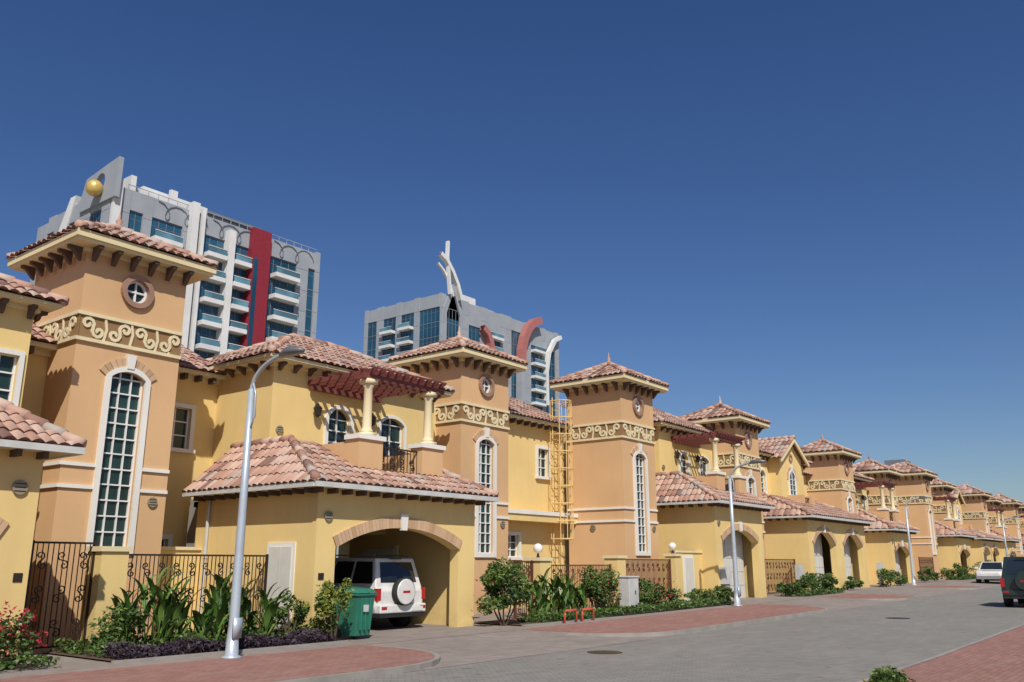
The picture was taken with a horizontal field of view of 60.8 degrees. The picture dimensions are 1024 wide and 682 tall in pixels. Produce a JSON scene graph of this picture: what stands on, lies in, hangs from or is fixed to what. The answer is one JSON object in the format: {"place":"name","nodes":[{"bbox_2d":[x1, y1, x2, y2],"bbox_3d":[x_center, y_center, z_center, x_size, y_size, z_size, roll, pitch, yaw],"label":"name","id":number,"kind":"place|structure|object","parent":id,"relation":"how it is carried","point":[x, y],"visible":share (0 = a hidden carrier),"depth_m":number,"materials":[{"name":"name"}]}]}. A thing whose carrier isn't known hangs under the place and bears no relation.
{"place":"outdoors","nodes":[
{"label":"outdoors","id":0,"kind":"place"},
{"bbox_2d":[0,645,434,681],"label":"pavement","id":1,"kind":"structure","parent":0,"point":[274,667],"depth_m":14.32,"materials":[{"name":"brick"}]},
{"bbox_2d":[220,346,304,658],"bbox_3d":[-4.557,2.917,16.093,1.710,5.619,0.380,-11,-18,37],"label":"street lamp","id":2,"kind":"object","parent":1,"relation":"on","point":[234,633],"visible":1,"depth_m":16.29,"materials":[{"name":"metal"}]},
{"bbox_2d":[0,578,975,678],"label":"plot paving","id":3,"kind":"structure","parent":0,"point":[384,632],"depth_m":21.38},
{"bbox_2d":[0,601,47,669],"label":"bougainvillea","id":4,"kind":"object","parent":3,"relation":"on","point":[11,637],"visible":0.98,"depth_m":14.06,"materials":[{"name":"red plant"}]},
{"bbox_2d":[0,654,60,669],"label":"ground cover plants","id":5,"kind":"object","parent":3,"relation":"on","point":[35,659],"visible":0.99,"depth_m":14.06,"materials":[{"name":"green plant"}]},
{"bbox_2d":[0,273,86,663],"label":"mediterranean villa","id":6,"kind":"object","parent":3,"relation":"on","point":[31,440],"visible":1,"depth_m":15.69,"materials":[{"name":"yellow paint"}]},
{"bbox_2d":[0,355,13,399],"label":"window glass","id":7,"kind":"structure","parent":6,"relation":"in","point":[6,362],"depth_m":18.04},
{"bbox_2d":[0,354,16,401],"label":"window frames","id":8,"kind":"structure","parent":6,"relation":"in","point":[15,358],"depth_m":18.07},
{"bbox_2d":[77,551,128,648],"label":"yellow walls","id":9,"kind":"structure","parent":3,"relation":"on","point":[110,574],"depth_m":17.65,"materials":[{"name":"paint"}]},
{"bbox_2d":[18,540,97,654],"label":"wrought iron gate","id":10,"kind":"structure","parent":9,"relation":"attached to","point":[95,543],"depth_m":17.19,"materials":[{"name":"metal"}]},
{"bbox_2d":[85,546,132,551],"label":"pale trim","id":11,"kind":"structure","parent":9,"relation":"on","point":[112,548],"depth_m":17.82,"materials":[{"name":"beige paint"}]},
{"bbox_2d":[153,550,200,632],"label":"yellow walls","id":12,"kind":"structure","parent":3,"relation":"on","point":[181,567],"depth_m":22.36,"materials":[{"name":"paint"}]},
{"bbox_2d":[161,546,201,549],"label":"pale trim","id":13,"kind":"structure","parent":12,"relation":"on","point":[179,548],"depth_m":22.36,"materials":[{"name":"beige paint"}]},
{"bbox_2d":[44,640,348,663],"bbox_3d":[-6.283,6.225,17.687,2.900,0.100,5.260,-11,-18,37],"label":"planting bed","id":14,"kind":"object","parent":3,"relation":"on","point":[184,655],"visible":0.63,"depth_m":16.30,"materials":[{"name":"soil"}]},
{"bbox_2d":[89,602,147,654],"bbox_3d":[-7.416,5.423,16.382,0.992,1.013,0.917,-1,-14,2],"label":"garden shrub","id":15,"kind":"object","parent":14,"relation":"on","point":[133,616],"visible":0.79,"depth_m":16.36,"materials":[{"name":"green plant"}]},
{"bbox_2d":[104,587,148,640],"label":"canna plant","id":16,"kind":"object","parent":14,"relation":"on","point":[126,603],"visible":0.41,"depth_m":17.20,"materials":[{"name":"green plant"}]},
{"bbox_2d":[133,565,190,644],"bbox_3d":[-7.006,5.270,17.302,1.129,1.623,0.911,5,-15,-18],"label":"canna plant","id":17,"kind":"object","parent":14,"relation":"on","point":[163,612],"visible":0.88,"depth_m":17.20,"materials":[{"name":"green plant"}]},
{"bbox_2d":[49,624,308,656],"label":"ground cover plants","id":18,"kind":"object","parent":14,"relation":"on","point":[82,646],"visible":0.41,"depth_m":16.91,"materials":[{"name":"purple plant"}]},
{"bbox_2d":[155,577,204,638],"bbox_3d":[-6.821,5.534,17.833,0.925,1.375,1.074,-11,-18,37],"label":"canna plant","id":19,"kind":"object","parent":14,"relation":"on","point":[181,611],"visible":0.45,"depth_m":17.74,"materials":[{"name":"green plant"}]},
{"bbox_2d":[189,591,228,638],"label":"canna plant","id":20,"kind":"object","parent":14,"relation":"on","point":[209,620],"visible":0.92,"depth_m":17.64,"materials":[{"name":"green plant"}]},
{"bbox_2d":[102,627,337,659],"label":"ground cover plants","id":21,"kind":"object","parent":14,"relation":"on","point":[172,647],"visible":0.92,"depth_m":16.45,"materials":[{"name":"purple plant"}]},
{"bbox_2d":[199,571,243,635],"bbox_3d":[-6.177,5.603,18.448,0.968,1.545,0.992,-2,-15,9],"label":"canna plant","id":22,"kind":"object","parent":14,"relation":"on","point":[218,590],"visible":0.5,"depth_m":18.39,"materials":[{"name":"green plant"}]},
{"bbox_2d":[220,567,257,633],"bbox_3d":[-5.994,5.719,18.937,0.841,1.563,0.761,-1,-14,2],"label":"canna plant","id":23,"kind":"object","parent":14,"relation":"on","point":[244,593],"visible":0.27,"depth_m":18.85,"materials":[{"name":"green plant"}]},
{"bbox_2d":[243,583,289,639],"bbox_3d":[-5.319,5.843,18.812,0.982,1.262,0.919,-11,-18,37],"label":"canna plant","id":24,"kind":"object","parent":14,"relation":"on","point":[269,608],"visible":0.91,"depth_m":18.74,"materials":[{"name":"green plant"}]},
{"bbox_2d":[274,589,308,634],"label":"garden shrub","id":25,"kind":"object","parent":14,"relation":"on","point":[282,613],"visible":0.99,"depth_m":18.85,"materials":[{"name":"green plant"}]},
{"bbox_2d":[286,601,325,639],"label":"garden shrub","id":26,"kind":"object","parent":14,"relation":"on","point":[318,623],"visible":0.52,"depth_m":19.06,"materials":[{"name":"green plant"}]},
{"bbox_2d":[313,578,354,641],"bbox_3d":[-3.973,5.841,18.945,0.824,1.376,0.854,-11,-18,37],"label":"garden shrub","id":27,"kind":"object","parent":14,"relation":"on","point":[328,596],"visible":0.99,"depth_m":18.91,"materials":[{"name":"green plant"}]},
{"bbox_2d":[125,554,268,640],"bbox_3d":[-7.021,5.703,19.444,0.060,1.880,3.690,-11,-18,37],"label":"wrought iron fence","id":28,"kind":"object","parent":3,"relation":"on","point":[266,556],"visible":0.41,"depth_m":19.47,"materials":[{"name":"metal"}]},
{"bbox_2d":[6,211,498,645],"bbox_3d":[-6.859,2.700,24.416,9.238,10.762,13.010,-11,-18,37],"label":"mediterranean villa","id":29,"kind":"object","parent":3,"relation":"on","point":[144,402],"visible":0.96,"depth_m":21.54,"materials":[{"name":"yellow paint"}]},
{"bbox_2d":[93,284,398,545],"bbox_3d":[-7.505,2.868,24.583,2.630,6.720,9.585,-11,-18,37],"label":"window glass","id":30,"kind":"structure","parent":29,"relation":"in","point":[181,414],"depth_m":20.43,"materials":[{"name":"glass"}]},
{"bbox_2d":[94,281,401,545],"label":"window frames","id":31,"kind":"structure","parent":29,"relation":"in","point":[136,283],"depth_m":20.49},
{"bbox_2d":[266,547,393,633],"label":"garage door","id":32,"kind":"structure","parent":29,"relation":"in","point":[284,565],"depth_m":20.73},
{"bbox_2d":[336,586,376,638],"bbox_3d":[-3.638,6.228,20.007,0.840,1.136,0.680,-9,-17,31],"label":"wheeled rubbish bin","id":33,"kind":"object","parent":3,"relation":"on","point":[357,622],"visible":0.83,"depth_m":19.75,"materials":[{"name":"green plastic"}]},
{"bbox_2d":[332,555,425,626],"bbox_3d":[-4.627,6.932,24.227,4.872,1.926,2.260,-11,-18,37],"label":"parked suv","id":34,"kind":"object","parent":3,"relation":"on","point":[394,584],"visible":0.45,"depth_m":22.90,"materials":[{"name":"white paint"}]},
{"bbox_2d":[473,556,535,625],"bbox_3d":[-0.170,6.888,24.057,1.642,1.876,1.824,-2,-15,9],"label":"flowering shrub","id":35,"kind":"object","parent":3,"relation":"on","point":[497,577],"visible":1,"depth_m":23.88,"materials":[{"name":"green plant"}]},
{"bbox_2d":[525,561,550,614],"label":"yellow walls","id":36,"kind":"structure","parent":3,"relation":"on","point":[540,567],"depth_m":27.49,"materials":[{"name":"paint"}]},
{"bbox_2d":[513,560,533,617],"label":"wrought iron gate","id":37,"kind":"structure","parent":36,"relation":"attached to","point":[531,575],"depth_m":27.09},
{"bbox_2d":[523,557,552,560],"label":"pale trim","id":38,"kind":"structure","parent":36,"relation":"on","point":[537,559],"depth_m":27.56,"materials":[{"name":"beige paint"}]},
{"bbox_2d":[338,326,774,613],"bbox_3d":[3.474,5.910,36.784,8.691,10.670,20.950,-11,-18,37],"label":"mediterranean villa","id":39,"kind":"object","parent":3,"relation":"on","point":[650,481],"visible":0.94,"depth_m":34.76,"materials":[{"name":"yellow paint"}]},
{"bbox_2d":[550,397,573,551],"bbox_3d":[2.056,5.247,34.658,0.745,6.100,0.840,-11,-18,37],"label":"caged access ladder","id":40,"kind":"object","parent":39,"relation":"attached to","point":[567,503],"visible":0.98,"depth_m":34.64,"materials":[{"name":"yellow metal"}]},
{"bbox_2d":[478,381,705,555],"bbox_3d":[4.516,5.858,36.683,2.830,6.320,17.540,-11,-18,37],"label":"window glass","id":41,"kind":"structure","parent":39,"relation":"in","point":[483,441],"depth_m":32.53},
{"bbox_2d":[478,378,706,556],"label":"window frames","id":42,"kind":"structure","parent":39,"relation":"in","point":[485,379],"depth_m":32.47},
{"bbox_2d":[685,558,694,600],"bbox_3d":[7.237,9.719,35.493,0.020,1.750,0.700,-11,-18,37],"label":"door","id":43,"kind":"structure","parent":39,"relation":"attached to","point":[689,572],"depth_m":35.50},
{"bbox_2d":[722,531,745,598],"bbox_3d":[9.423,9.928,38.537,0.050,3.052,3.820,-11,-18,37],"label":"garage door","id":44,"kind":"structure","parent":39,"relation":"in","point":[727,547],"depth_m":39.44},
{"bbox_2d":[551,564,611,610],"bbox_3d":[2.272,8.344,29.370,0.060,1.620,4.060,-11,-18,37],"label":"wrought iron fence","id":45,"kind":"object","parent":3,"relation":"on","point":[573,572],"visible":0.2,"depth_m":29.32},
{"bbox_2d":[474,603,733,626],"bbox_3d":[3.878,9.163,29.437,2.000,0.198,14.060,-11,-18,37],"label":"planting bed","id":46,"kind":"object","parent":3,"relation":"on","point":[513,621],"visible":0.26,"depth_m":25.08,"materials":[{"name":"soil"}]},
{"bbox_2d":[524,574,549,615],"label":"canna plant","id":47,"kind":"object","parent":46,"relation":"on","point":[539,601],"visible":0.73,"depth_m":26.15,"materials":[{"name":"green plant"}]},
{"bbox_2d":[537,567,559,611],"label":"canna plant","id":48,"kind":"object","parent":46,"relation":"on","point":[547,589],"visible":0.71,"depth_m":26.70,"materials":[{"name":"green plant"}]},
{"bbox_2d":[550,571,577,612],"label":"canna plant","id":49,"kind":"object","parent":46,"relation":"on","point":[563,594],"visible":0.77,"depth_m":27.13,"materials":[{"name":"green plant"}]},
{"bbox_2d":[569,577,591,610],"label":"canna plant","id":50,"kind":"object","parent":46,"relation":"on","point":[576,598],"visible":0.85,"depth_m":28.01,"materials":[{"name":"green plant"}]},
{"bbox_2d":[580,565,621,607],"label":"garden shrub","id":51,"kind":"object","parent":46,"relation":"on","point":[596,581],"visible":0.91,"depth_m":28.55,"materials":[{"name":"green plant"}]},
{"bbox_2d":[516,597,733,622],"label":"ground cover plants","id":52,"kind":"object","parent":46,"relation":"on","point":[619,609],"visible":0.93,"depth_m":28.20,"materials":[{"name":"green plant"}]},
{"bbox_2d":[638,578,662,604],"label":"garden shrub","id":53,"kind":"object","parent":46,"relation":"on","point":[644,597],"visible":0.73,"depth_m":30.86,"materials":[{"name":"green plant"}]},
{"bbox_2d":[649,581,681,601],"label":"garden shrub","id":54,"kind":"object","parent":46,"relation":"on","point":[671,594],"visible":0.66,"depth_m":32.20,"materials":[{"name":"green plant"}]},
{"bbox_2d":[684,588,721,604],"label":"garden shrub","id":55,"kind":"object","parent":46,"relation":"on","point":[706,593],"visible":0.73,"depth_m":33.86,"materials":[{"name":"green plant"}]},
{"bbox_2d":[604,558,625,605],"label":"yellow walls","id":56,"kind":"structure","parent":3,"relation":"on","point":[618,565],"depth_m":31.09,"materials":[{"name":"paint"}]},
{"bbox_2d":[619,576,638,605],"bbox_3d":[4.015,8.678,29.909,0.460,1.200,0.700,-11,-18,37],"label":"utility cabinet","id":57,"kind":"object","parent":3,"relation":"on","point":[628,589],"visible":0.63,"depth_m":29.73,"materials":[{"name":"metal"}]},
{"bbox_2d":[626,559,671,601],"bbox_3d":[5.074,9.111,32.874,0.060,1.770,3.860,-11,-18,37],"label":"wrought iron fence","id":58,"kind":"object","parent":3,"relation":"on","point":[662,572],"visible":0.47,"depth_m":33.44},
{"bbox_2d":[665,556,682,601],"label":"yellow walls","id":59,"kind":"structure","parent":3,"relation":"on","point":[676,576],"depth_m":34.45,"materials":[{"name":"paint"}]},
{"bbox_2d":[671,552,702,600],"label":"yellow walls","id":60,"kind":"structure","parent":3,"relation":"on","point":[698,571],"depth_m":36.17,"materials":[{"name":"paint"}]},
{"bbox_2d":[682,555,694,599],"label":"white trim","id":61,"kind":"structure","parent":60,"relation":"attached to","point":[687,556],"depth_m":35.34,"materials":[{"name":"paint"}]},
{"bbox_2d":[713,585,733,599],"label":"garden shrub","id":62,"kind":"object","parent":3,"relation":"on","point":[725,593],"visible":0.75,"depth_m":34.84,"materials":[{"name":"green plant"}]},
{"bbox_2d":[720,567,731,587],"bbox_3d":[8.924,10.117,36.324,0.246,1.400,0.600,-11,-18,37],"label":"meter cabinet","id":63,"kind":"object","parent":3,"relation":"on","point":[725,577],"visible":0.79,"depth_m":36.22,"materials":[{"name":"metal"}]},
{"bbox_2d":[728,459,766,605],"bbox_3d":[9.001,7.235,33.068,1.710,5.419,0.380,-11,-18,37],"label":"street lamp","id":64,"kind":"object","parent":3,"relation":"on","point":[737,591],"visible":1,"depth_m":33.29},
{"bbox_2d":[679,396,874,592],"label":"mediterranean villa","id":65,"kind":"object","parent":3,"relation":"on","point":[813,521],"visible":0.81,"depth_m":48.48,"materials":[{"name":"beige paint"}]},
{"bbox_2d":[747,436,850,511],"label":"window frames","id":66,"kind":"structure","parent":65,"relation":"in","point":[751,487],"depth_m":49.46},
{"bbox_2d":[749,472,849,511],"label":"window glass","id":67,"kind":"structure","parent":65,"relation":"in","point":[791,476],"depth_m":50.60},
{"bbox_2d":[814,533,852,588],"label":"garage door","id":68,"kind":"structure","parent":65,"relation":"in","point":[818,551],"depth_m":48.22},
{"bbox_2d":[764,559,796,593],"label":"wrought iron fence","id":69,"kind":"object","parent":3,"relation":"on","point":[771,585],"visible":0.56,"depth_m":42.91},
{"bbox_2d":[776,581,804,592],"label":"garden shrub","id":70,"kind":"object","parent":3,"relation":"on","point":[787,588],"visible":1,"depth_m":40.32,"materials":[{"name":"green plant"}]},
{"bbox_2d":[795,565,804,580],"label":"meter cabinet","id":71,"kind":"object","parent":3,"relation":"on","point":[799,570],"visible":0.62,"depth_m":42.72,"materials":[{"name":"metal"}]},
{"bbox_2d":[797,575,822,589],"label":"garden shrub","id":72,"kind":"object","parent":3,"relation":"on","point":[804,582],"visible":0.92,"depth_m":41.79,"materials":[{"name":"green plant"}]},
{"bbox_2d":[781,586,845,596],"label":"ground cover plants","id":73,"kind":"object","parent":3,"relation":"on","point":[809,592],"visible":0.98,"depth_m":41.21,"materials":[{"name":"green plant"}]},
{"bbox_2d":[805,572,837,584],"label":"garden shrub","id":74,"kind":"object","parent":3,"relation":"on","point":[828,578],"visible":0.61,"depth_m":42.83,"materials":[{"name":"green plant"}]},
{"bbox_2d":[842,576,864,589],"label":"garden shrub","id":75,"kind":"object","parent":3,"relation":"on","point":[850,584],"visible":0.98,"depth_m":47.25,"materials":[{"name":"green plant"}]},
{"bbox_2d":[852,454,919,584],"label":"mediterranean villa","id":76,"kind":"object","parent":3,"relation":"on","point":[886,536],"visible":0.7,"depth_m":59.42,"materials":[{"name":"yellow paint"}]},
{"bbox_2d":[876,568,897,586],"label":"garden shrub","id":77,"kind":"object","parent":3,"relation":"on","point":[887,575],"visible":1,"depth_m":51.93,"materials":[{"name":"green plant"}]},
{"bbox_2d":[891,571,907,585],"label":"garden shrub","id":78,"kind":"object","parent":3,"relation":"on","point":[903,580],"visible":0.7,"depth_m":53.97,"materials":[{"name":"green plant"}]},
{"bbox_2d":[890,460,940,578],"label":"mediterranean villa","id":79,"kind":"object","parent":3,"relation":"on","point":[913,482],"visible":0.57,"depth_m":70.25,"materials":[{"name":"orange paint"}]},
{"bbox_2d":[905,496,929,584],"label":"street lamp","id":80,"kind":"object","parent":3,"relation":"on","point":[913,575],"visible":0.98,"depth_m":55.25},
{"bbox_2d":[918,557,933,580],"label":"wrought iron fence","id":81,"kind":"object","parent":3,"relation":"on","point":[930,560],"visible":0.54,"depth_m":64.89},
{"bbox_2d":[917,567,939,581],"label":"garden shrub","id":82,"kind":"object","parent":3,"relation":"on","point":[927,570],"visible":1,"depth_m":59.86,"materials":[{"name":"green plant"}]},
{"bbox_2d":[923,565,952,580],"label":"garden shrub","id":83,"kind":"object","parent":3,"relation":"on","point":[947,573],"visible":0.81,"depth_m":61.52,"materials":[{"name":"green plant"}]},
{"bbox_2d":[930,478,976,577],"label":"mediterranean villa","id":84,"kind":"object","parent":3,"relation":"on","point":[953,540],"visible":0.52,"depth_m":73.58,"materials":[{"name":"yellow paint"}]},
{"bbox_2d":[947,563,964,578],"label":"garden shrub","id":85,"kind":"object","parent":3,"relation":"on","point":[958,567],"visible":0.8,"depth_m":66.26,"materials":[{"name":"green plant"}]},
{"bbox_2d":[947,574,975,579],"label":"ground cover plants","id":86,"kind":"object","parent":3,"relation":"on","point":[965,577],"visible":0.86,"depth_m":66.09,"materials":[{"name":"green plant"}]},
{"bbox_2d":[950,481,1003,573],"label":"mediterranean villa","id":87,"kind":"object","parent":3,"relation":"on","point":[972,515],"visible":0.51,"depth_m":85.01,"materials":[{"name":"yellow paint"}]},
{"bbox_2d":[979,488,1020,561],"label":"mediterranean villa","id":88,"kind":"object","parent":3,"relation":"on","point":[994,511],"visible":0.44,"depth_m":91.20,"materials":[{"name":"yellow paint"}]},
{"bbox_2d":[992,492,1023,556],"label":"mediterranean villa","id":89,"kind":"object","parent":3,"relation":"on","point":[1009,505],"visible":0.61,"depth_m":102.05,"materials":[{"name":"orange paint"}]},
{"bbox_2d":[1002,516,1019,556],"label":"street lamp","id":90,"kind":"object","parent":3,"relation":"on","point":[1004,533],"visible":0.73,"depth_m":79.55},
{"bbox_2d":[1017,504,1023,551],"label":"mediterranean villa","id":91,"kind":"object","parent":3,"relation":"on","point":[1021,512],"visible":0.07,"depth_m":109.23,"materials":[{"name":"orange paint"}]},
{"bbox_2d":[0,0,1023,557],"label":"sky","id":92,"kind":"structure","parent":0,"point":[805,216],"materials":[{"name":"blue"}]},
{"bbox_2d":[521,604,824,632],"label":"pavement","id":93,"kind":"structure","parent":0,"point":[679,620],"depth_m":25.51,"materials":[{"name":"brick"}]},
{"bbox_2d":[339,586,1023,681],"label":"road","id":94,"kind":"structure","parent":0,"point":[854,645],"depth_m":18.07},
{"bbox_2d":[587,650,621,653],"bbox_3d":[1.892,6.352,17.808,0.720,0.007,0.720,-11,-18,37],"label":"manhole cover","id":95,"kind":"object","parent":94,"relation":"on","point":[604,652],"visible":1,"depth_m":17.71,"materials":[{"name":"metal"}]},
{"bbox_2d":[857,623,1023,681],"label":"kerb","id":96,"kind":"structure","parent":94,"relation":"on","point":[938,655],"depth_m":16.84,"materials":[{"name":"concrete"}]},
{"bbox_2d":[1000,554,1023,606],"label":"parked suv","id":97,"kind":"object","parent":94,"relation":"on","point":[1012,582],"visible":1,"depth_m":32.72,"materials":[{"name":"green paint"}]},
{"bbox_2d":[368,580,998,669],"bbox_3d":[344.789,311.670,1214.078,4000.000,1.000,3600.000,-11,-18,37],"label":"ground","id":98,"kind":"structure","parent":0,"point":[599,646],"depth_m":20.69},
{"bbox_2d":[30,156,320,358],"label":"apartment tower","id":99,"kind":"structure","parent":98,"relation":"on","point":[260,285],"depth_m":116.90,"materials":[{"name":"white concrete"}]},
{"bbox_2d":[275,645,440,681],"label":"kerb","id":100,"kind":"structure","parent":98,"relation":"on","point":[435,660],"depth_m":13.99,"materials":[{"name":"concrete"}]},
{"bbox_2d":[363,241,561,423],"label":"apartment tower","id":101,"kind":"structure","parent":98,"relation":"on","point":[400,327],"depth_m":192.72,"materials":[{"name":"grey concrete"}]},
{"bbox_2d":[518,604,827,636],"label":"kerb","id":102,"kind":"structure","parent":98,"relation":"on","point":[700,629],"depth_m":22.61,"materials":[{"name":"concrete"}]},
{"bbox_2d":[816,595,916,600],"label":"kerb","id":103,"kind":"structure","parent":98,"relation":"on","point":[898,599],"depth_m":38.06,"materials":[{"name":"concrete"}]},
{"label":"grey facade","id":104,"kind":"object","parent":98,"relation":"on","visible":0},
{"bbox_2d":[884,459,910,465],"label":"facade","id":105,"kind":"structure","parent":104,"relation":"on","point":[889,462],"depth_m":233.36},
{"bbox_2d":[370,580,1000,671],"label":"driveway apron","id":106,"kind":"object","parent":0,"point":[463,650],"visible":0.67,"depth_m":19.88,"materials":[{"name":"brick"}]},
{"bbox_2d":[974,562,1002,582],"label":"parked car","id":107,"kind":"object","parent":106,"relation":"on","point":[988,571],"visible":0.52,"depth_m":59.51,"materials":[{"name":"white paint"}]},
{"bbox_2d":[821,594,913,598],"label":"pavement","id":108,"kind":"structure","parent":0,"point":[876,596],"depth_m":39.86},
{"bbox_2d":[866,625,1023,681],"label":"pavement","id":109,"kind":"structure","parent":0,"point":[998,658],"depth_m":14.79,"materials":[{"name":"brick"}]},
{"bbox_2d":[862,665,915,681],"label":"verge shrub","id":110,"kind":"object","parent":109,"relation":"on","point":[881,674],"visible":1,"depth_m":9.53,"materials":[{"name":"green plant"}]},
{"bbox_2d":[915,585,977,587],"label":"pavement","id":111,"kind":"structure","parent":0,"point":[928,586],"depth_m":51.85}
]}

